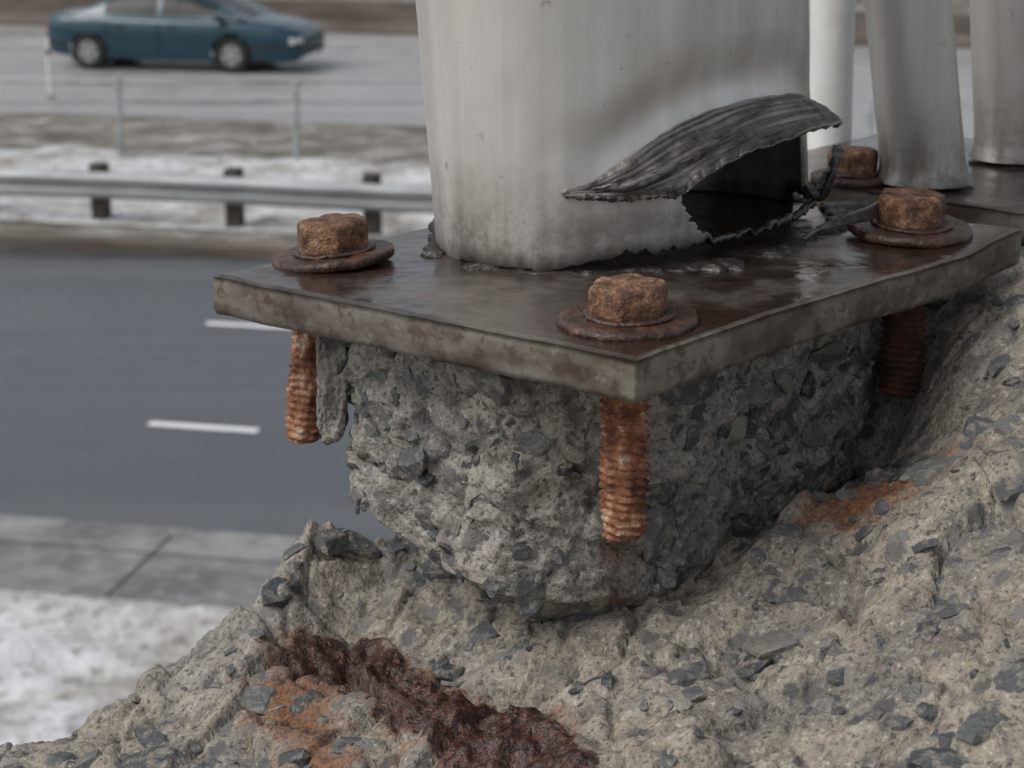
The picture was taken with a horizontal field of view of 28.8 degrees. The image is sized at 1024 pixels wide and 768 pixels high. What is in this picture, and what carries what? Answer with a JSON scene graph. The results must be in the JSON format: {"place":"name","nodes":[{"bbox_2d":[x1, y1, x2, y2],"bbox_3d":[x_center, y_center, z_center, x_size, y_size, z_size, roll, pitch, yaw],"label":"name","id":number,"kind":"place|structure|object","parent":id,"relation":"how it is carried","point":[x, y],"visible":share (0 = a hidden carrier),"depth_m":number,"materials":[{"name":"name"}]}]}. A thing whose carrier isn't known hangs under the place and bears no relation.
{"place":"outdoors","nodes":[
{"label":"outdoors","id":0,"kind":"place"},
{"bbox_2d":[0,590,234,745],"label":"snow bank","id":1,"kind":"structure","parent":0,"point":[69,664],"depth_m":10.99,"materials":[{"name":"white snow"}]},
{"bbox_2d":[0,521,291,609],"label":"sidewalk","id":2,"kind":"structure","parent":0,"point":[182,580],"depth_m":12.33,"materials":[{"name":"concrete"}]},
{"bbox_2d":[0,534,280,597],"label":"sidewalk joints","id":3,"kind":"object","parent":2,"relation":"on","point":[138,565],"visible":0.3,"depth_m":12.50,"materials":[{"name":"grey concrete"}]},
{"bbox_2d":[0,246,400,541],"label":"highway road","id":4,"kind":"structure","parent":0,"point":[106,357],"depth_m":16.05,"materials":[{"name":"grey asphalt"}]},
{"bbox_2d":[0,514,298,543],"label":"kerb","id":5,"kind":"structure","parent":4,"relation":"on","point":[151,529],"depth_m":12.92,"materials":[{"name":"concrete"}]},
{"bbox_2d":[147,321,283,432],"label":"lane markings","id":6,"kind":"object","parent":4,"relation":"on","point":[199,426],"visible":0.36,"depth_m":15.55,"materials":[{"name":"paint"}]},
{"bbox_2d":[6,25,857,232],"bbox_3d":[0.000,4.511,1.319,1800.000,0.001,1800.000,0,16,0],"label":"ground","id":7,"kind":"structure","parent":0,"point":[214,156],"depth_m":23.01,"materials":[{"name":"grey"}]},
{"bbox_2d":[0,232,296,258],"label":"kerb","id":8,"kind":"structure","parent":7,"relation":"on","point":[154,246],"depth_m":21.51,"materials":[{"name":"concrete"}]},
{"bbox_2d":[0,220,383,245],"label":"verge slush","id":9,"kind":"object","parent":7,"relation":"on","point":[227,236],"visible":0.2,"depth_m":22.30,"materials":[{"name":"brown"}]},
{"bbox_2d":[0,112,428,162],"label":"grass verge","id":10,"kind":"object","parent":7,"relation":"on","point":[261,136],"depth_m":28.48,"materials":[{"name":"white snow"}]},
{"bbox_2d":[0,143,433,237],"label":"snow verge","id":11,"kind":"structure","parent":7,"relation":"on","point":[169,214],"depth_m":24.37,"materials":[{"name":"white snow"}]},
{"bbox_2d":[0,162,433,234],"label":"guardrail","id":12,"kind":"object","parent":7,"relation":"on","point":[235,191],"visible":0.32,"depth_m":22.36,"materials":[{"name":"grey metal"}]},
{"bbox_2d":[0,75,973,165],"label":"chain link fence","id":13,"kind":"object","parent":7,"relation":"on","point":[295,107],"visible":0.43,"depth_m":26.62,"materials":[{"name":"grey metal"}]},
{"bbox_2d":[0,244,1023,767],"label":"concrete parapet","id":14,"kind":"structure","parent":7,"relation":"on","point":[818,562],"depth_m":0.75,"materials":[{"name":"concrete"}]},
{"bbox_2d":[213,0,1020,403],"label":"broken metal post","id":15,"kind":"object","parent":14,"relation":"on","point":[577,148],"visible":0.96,"depth_m":0.77,"materials":[{"name":"metal"}]},
{"bbox_2d":[271,213,394,444],"bbox_3d":[-0.072,-0.022,0.804,0.050,0.093,0.050,0,16,0],"label":"anchor bolt","id":16,"kind":"object","parent":15,"relation":"attached to","point":[333,242],"visible":0.66,"depth_m":0.79,"materials":[{"name":"brown metal"}]},
{"bbox_2d":[557,273,697,541],"bbox_3d":[0.040,0.009,0.708,0.050,0.094,0.049,0,16,0],"label":"anchor bolt","id":17,"kind":"object","parent":15,"relation":"attached to","point":[629,307],"visible":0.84,"depth_m":0.70,"materials":[{"name":"brown metal"}]},
{"bbox_2d":[847,187,972,397],"bbox_3d":[0.169,-0.038,0.850,0.053,0.089,0.053,0,16,0],"label":"anchor bolt","id":18,"kind":"object","parent":15,"relation":"attached to","point":[913,217],"visible":0.77,"depth_m":0.84,"materials":[{"name":"brown metal"}]},
{"bbox_2d":[807,0,855,149],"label":"white pole","id":19,"kind":"object","parent":14,"relation":"on","point":[832,29],"visible":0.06,"depth_m":1.11,"materials":[{"name":"metal"}]},
{"bbox_2d":[810,146,887,188],"bbox_3d":[0.166,-0.086,0.977,0.040,0.059,0.040,0,16,0],"label":"anchor bolt","id":20,"kind":"object","parent":14,"relation":"attached to","point":[857,168],"visible":0.35,"depth_m":0.96,"materials":[{"name":"brown metal"}]},
{"bbox_2d":[794,0,1023,243],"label":"pipe railing","id":21,"kind":"object","parent":14,"relation":"on","point":[918,140],"visible":0.77,"depth_m":0.94,"materials":[{"name":"metal"}]},
{"bbox_2d":[0,25,973,139],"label":"service road","id":22,"kind":"structure","parent":0,"point":[374,61],"depth_m":34.19,"materials":[{"name":"grey asphalt"}]},
{"bbox_2d":[45,38,55,97],"bbox_3d":[-7.569,-5.153,32.550,0.174,0.980,0.174,0,16,0],"label":"delineator post","id":23,"kind":"object","parent":22,"relation":"on","point":[49,76],"visible":0.99,"depth_m":32.53,"materials":[{"name":"white paint"}]},
{"bbox_2d":[47,0,324,72],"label":"sedan car","id":24,"kind":"object","parent":22,"relation":"on","point":[234,36],"visible":1,"depth_m":35.65,"materials":[{"name":"blue paint"}]},
{"bbox_2d":[0,0,970,47],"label":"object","id":25,"kind":"object","parent":22,"relation":"on","point":[362,17],"depth_m":41.83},
{"bbox_2d":[347,0,969,12],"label":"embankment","id":26,"kind":"structure","parent":0,"point":[961,6],"depth_m":44.07,"materials":[{"name":"brown soil"}]}
]}

